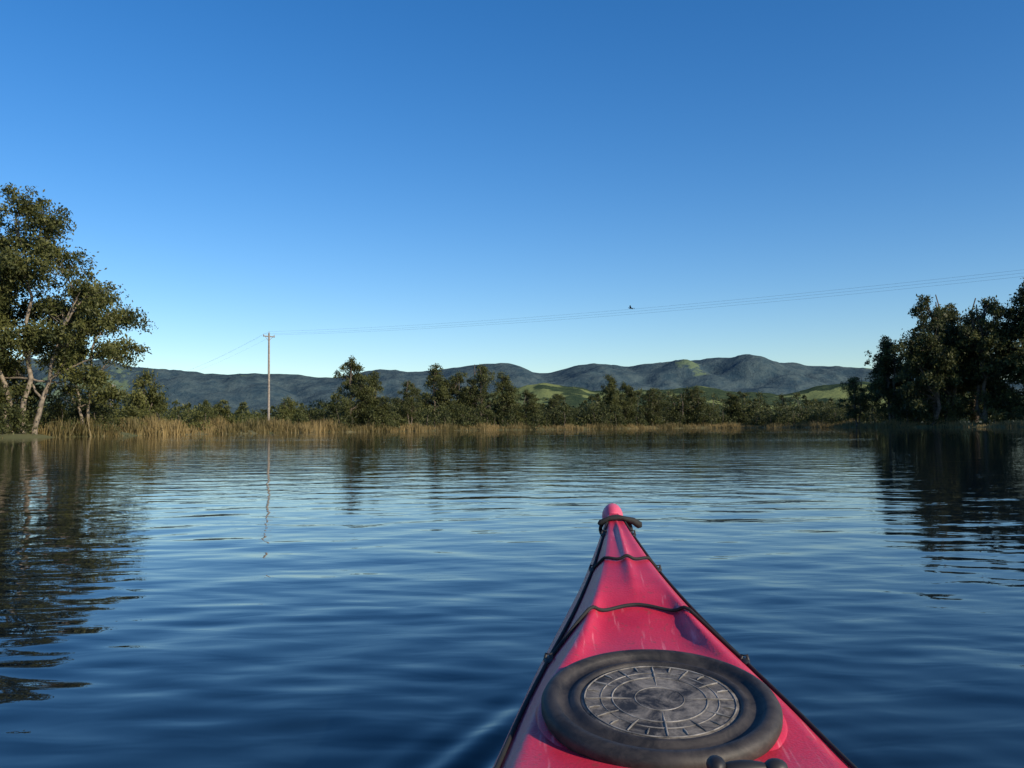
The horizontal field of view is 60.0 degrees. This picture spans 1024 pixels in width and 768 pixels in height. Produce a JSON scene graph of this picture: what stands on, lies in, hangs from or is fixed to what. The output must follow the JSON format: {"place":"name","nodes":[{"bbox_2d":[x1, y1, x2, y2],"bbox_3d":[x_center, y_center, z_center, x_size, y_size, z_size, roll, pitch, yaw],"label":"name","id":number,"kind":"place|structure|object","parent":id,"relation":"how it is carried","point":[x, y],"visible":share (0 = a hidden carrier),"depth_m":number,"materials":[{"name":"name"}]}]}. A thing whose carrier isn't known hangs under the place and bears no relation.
{"place":"outdoors","nodes":[
{"label":"outdoors","id":0,"kind":"place"},
{"bbox_2d":[0,420,1022,437],"bbox_3d":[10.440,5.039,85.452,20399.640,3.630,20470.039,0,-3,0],"label":"ground","id":1,"kind":"structure","parent":0,"point":[17,435],"depth_m":131.09,"materials":[{"name":"brown soil"}]},
{"bbox_2d":[0,281,22,406],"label":"eucalyptus tree","id":2,"kind":"object","parent":1,"relation":"on","point":[2,303],"visible":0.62,"depth_m":76.75,"materials":[{"name":"green plant"}]},
{"bbox_2d":[0,277,85,405],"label":"eucalyptus tree","id":3,"kind":"object","parent":1,"relation":"on","point":[23,307],"visible":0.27,"depth_m":80.88,"materials":[{"name":"green plant"}]},
{"bbox_2d":[0,377,127,435],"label":"riverside shrubs","id":4,"kind":"object","parent":1,"relation":"on","point":[16,413],"visible":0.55,"depth_m":80.69,"materials":[{"name":"green plant"}]},
{"bbox_2d":[0,182,148,433],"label":"eucalyptus tree","id":5,"kind":"object","parent":1,"relation":"on","point":[14,264],"visible":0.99,"depth_m":76.95,"materials":[{"name":"green plant"}]},
{"bbox_2d":[35,277,157,431],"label":"eucalyptus tree","id":6,"kind":"object","parent":1,"relation":"on","point":[111,392],"visible":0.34,"depth_m":84.15,"materials":[{"name":"green plant"}]},
{"bbox_2d":[83,398,126,425],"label":"bushy tree","id":7,"kind":"object","parent":1,"relation":"on","point":[115,410],"visible":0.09,"depth_m":96.21,"materials":[{"name":"green plant"}]},
{"bbox_2d":[119,368,171,422],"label":"bushy tree","id":8,"kind":"object","parent":1,"relation":"on","point":[139,397],"visible":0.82,"depth_m":105.56,"materials":[{"name":"green plant"}]},
{"bbox_2d":[1,401,341,433],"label":"riverside shrubs","id":9,"kind":"object","parent":1,"relation":"on","point":[197,415],"visible":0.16,"depth_m":112.50,"materials":[{"name":"green plant"}]},
{"bbox_2d":[205,399,237,423],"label":"bushy tree","id":10,"kind":"object","parent":1,"relation":"on","point":[226,411],"visible":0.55,"depth_m":116.73,"materials":[{"name":"green plant"}]},
{"bbox_2d":[64,395,448,423],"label":"distant tree line","id":11,"kind":"object","parent":1,"relation":"on","point":[242,409],"visible":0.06,"depth_m":208.15,"materials":[{"name":"green plant"}]},
{"bbox_2d":[263,333,274,420],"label":"power pole","id":12,"kind":"object","parent":1,"relation":"on","point":[268,400],"visible":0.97,"depth_m":125.07,"materials":[{"name":"wood"}]},
{"bbox_2d":[120,270,1022,385],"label":"power lines","id":13,"kind":"object","parent":12,"relation":"attached to","point":[639,308],"visible":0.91,"depth_m":88.44,"materials":[{"name":"metal"}]},
{"bbox_2d":[275,395,300,422],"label":"bushy tree","id":14,"kind":"object","parent":1,"relation":"on","point":[285,412],"visible":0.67,"depth_m":133.61,"materials":[{"name":"green plant"}]},
{"bbox_2d":[327,355,376,427],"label":"casuarina tree","id":15,"kind":"object","parent":1,"relation":"on","point":[356,391],"visible":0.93,"depth_m":141.68,"materials":[{"name":"green plant"}]},
{"bbox_2d":[353,371,394,422],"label":"casuarina tree","id":16,"kind":"object","parent":1,"relation":"on","point":[373,376],"visible":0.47,"depth_m":144.29,"materials":[{"name":"green plant"}]},
{"bbox_2d":[390,380,422,423],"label":"casuarina tree","id":17,"kind":"object","parent":1,"relation":"on","point":[409,407],"visible":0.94,"depth_m":151.47,"materials":[{"name":"green plant"}]},
{"bbox_2d":[414,363,455,426],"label":"casuarina tree","id":18,"kind":"object","parent":1,"relation":"on","point":[440,393],"visible":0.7,"depth_m":169.80,"materials":[{"name":"green plant"}]},
{"bbox_2d":[444,370,479,415],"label":"casuarina tree","id":19,"kind":"object","parent":1,"relation":"on","point":[457,379],"visible":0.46,"depth_m":172.50,"materials":[{"name":"green plant"}]},
{"bbox_2d":[451,364,499,420],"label":"casuarina tree","id":20,"kind":"object","parent":1,"relation":"on","point":[478,396],"visible":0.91,"depth_m":171.50,"materials":[{"name":"green plant"}]},
{"bbox_2d":[490,371,525,423],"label":"casuarina tree","id":21,"kind":"object","parent":1,"relation":"on","point":[507,399],"visible":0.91,"depth_m":177.33,"materials":[{"name":"green plant"}]},
{"bbox_2d":[512,389,540,423],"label":"casuarina tree","id":22,"kind":"object","parent":1,"relation":"on","point":[530,404],"visible":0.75,"depth_m":183.33,"materials":[{"name":"green plant"}]},
{"bbox_2d":[542,393,565,424],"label":"casuarina tree","id":23,"kind":"object","parent":1,"relation":"on","point":[554,399],"visible":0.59,"depth_m":187.65,"materials":[{"name":"green plant"}]},
{"bbox_2d":[270,396,881,429],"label":"riverside shrubs","id":24,"kind":"object","parent":1,"relation":"on","point":[580,418],"visible":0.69,"depth_m":178.37,"materials":[{"name":"green plant"}]},
{"bbox_2d":[600,374,625,424],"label":"casuarina tree","id":25,"kind":"object","parent":1,"relation":"on","point":[609,399],"visible":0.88,"depth_m":189.00,"materials":[{"name":"green plant"}]},
{"bbox_2d":[615,381,641,423],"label":"casuarina tree","id":26,"kind":"object","parent":1,"relation":"on","point":[634,400],"visible":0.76,"depth_m":191.09,"materials":[{"name":"green plant"}]},
{"bbox_2d":[638,387,670,425],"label":"casuarina tree","id":27,"kind":"object","parent":1,"relation":"on","point":[651,401],"visible":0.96,"depth_m":197.24,"materials":[{"name":"green plant"}]},
{"bbox_2d":[479,387,864,425],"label":"distant tree line","id":28,"kind":"object","parent":1,"relation":"on","point":[746,409],"visible":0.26,"depth_m":204.28,"materials":[{"name":"green plant"}]},
{"bbox_2d":[677,385,708,424],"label":"casuarina tree","id":29,"kind":"object","parent":1,"relation":"on","point":[690,395],"visible":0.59,"depth_m":203.23,"materials":[{"name":"green plant"}]},
{"bbox_2d":[425,405,990,421],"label":"distant tree line","id":30,"kind":"object","parent":1,"relation":"on","point":[796,414],"depth_m":390.85,"materials":[{"name":"green plant"}]},
{"bbox_2d":[723,392,744,420],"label":"casuarina tree","id":31,"kind":"object","parent":1,"relation":"on","point":[731,402],"visible":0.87,"depth_m":202.11,"materials":[{"name":"green plant"}]},
{"bbox_2d":[837,376,880,426],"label":"casuarina tree","id":32,"kind":"object","parent":1,"relation":"on","point":[861,397],"visible":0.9,"depth_m":155.35,"materials":[{"name":"green plant"}]},
{"bbox_2d":[864,335,911,421],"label":"casuarina tree","id":33,"kind":"object","parent":1,"relation":"on","point":[884,366],"visible":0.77,"depth_m":149.70,"materials":[{"name":"green plant"}]},
{"bbox_2d":[877,349,928,422],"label":"casuarina tree","id":34,"kind":"object","parent":1,"relation":"on","point":[899,384],"visible":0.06,"depth_m":151.22,"materials":[{"name":"green plant"}]},
{"bbox_2d":[826,388,1023,426],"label":"riverside shrubs","id":35,"kind":"object","parent":1,"relation":"on","point":[1000,415],"visible":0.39,"depth_m":138.88,"materials":[{"name":"green plant"}]},
{"bbox_2d":[888,294,967,425],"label":"casuarina tree","id":36,"kind":"object","parent":1,"relation":"on","point":[935,370],"visible":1,"depth_m":138.57,"materials":[{"name":"green plant"}]},
{"bbox_2d":[897,302,988,421],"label":"casuarina tree","id":37,"kind":"object","parent":1,"relation":"on","point":[956,320],"visible":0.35,"depth_m":141.40,"materials":[{"name":"green plant"}]},
{"bbox_2d":[952,319,995,422],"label":"casuarina tree","id":38,"kind":"object","parent":1,"relation":"on","point":[975,413],"visible":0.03,"depth_m":147.21,"materials":[{"name":"green plant"}]},
{"bbox_2d":[948,295,1023,422],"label":"casuarina tree","id":39,"kind":"object","parent":1,"relation":"on","point":[983,374],"visible":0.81,"depth_m":135.62,"materials":[{"name":"green plant"}]},
{"bbox_2d":[975,278,1023,418],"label":"casuarina tree","id":40,"kind":"object","parent":1,"relation":"on","point":[1014,332],"visible":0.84,"depth_m":133.33,"materials":[{"name":"green plant"}]},
{"bbox_2d":[0,427,1023,767],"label":"river water","id":41,"kind":"structure","parent":0,"point":[400,599],"depth_m":3.47,"materials":[{"name":"blue liquid"}]},
{"bbox_2d":[2,412,1023,437],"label":"reeds","id":42,"kind":"object","parent":41,"relation":"in","point":[155,427],"visible":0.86,"depth_m":127.24,"materials":[{"name":"brown plant"}]},
{"bbox_2d":[492,503,857,767],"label":"kayak","id":43,"kind":"object","parent":41,"relation":"on","point":[645,664],"visible":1,"depth_m":1.11,"materials":[{"name":"plastic"}]},
{"bbox_2d":[0,0,1023,379],"label":"sky","id":44,"kind":"structure","parent":0,"point":[245,170],"materials":[{"name":"blue"}]},
{"bbox_2d":[3,354,1022,416],"bbox_3d":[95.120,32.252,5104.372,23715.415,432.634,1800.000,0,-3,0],"label":"distant hills","id":45,"kind":"structure","parent":0,"point":[743,373],"depth_m":4893.48,"materials":[{"name":"green plant"}]},
{"bbox_2d":[176,381,1022,422],"bbox_3d":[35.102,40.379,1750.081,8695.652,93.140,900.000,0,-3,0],"label":"pasture hills","id":46,"kind":"structure","parent":0,"point":[575,396],"depth_m":1651.33,"materials":[{"name":"green plant"}]}
]}

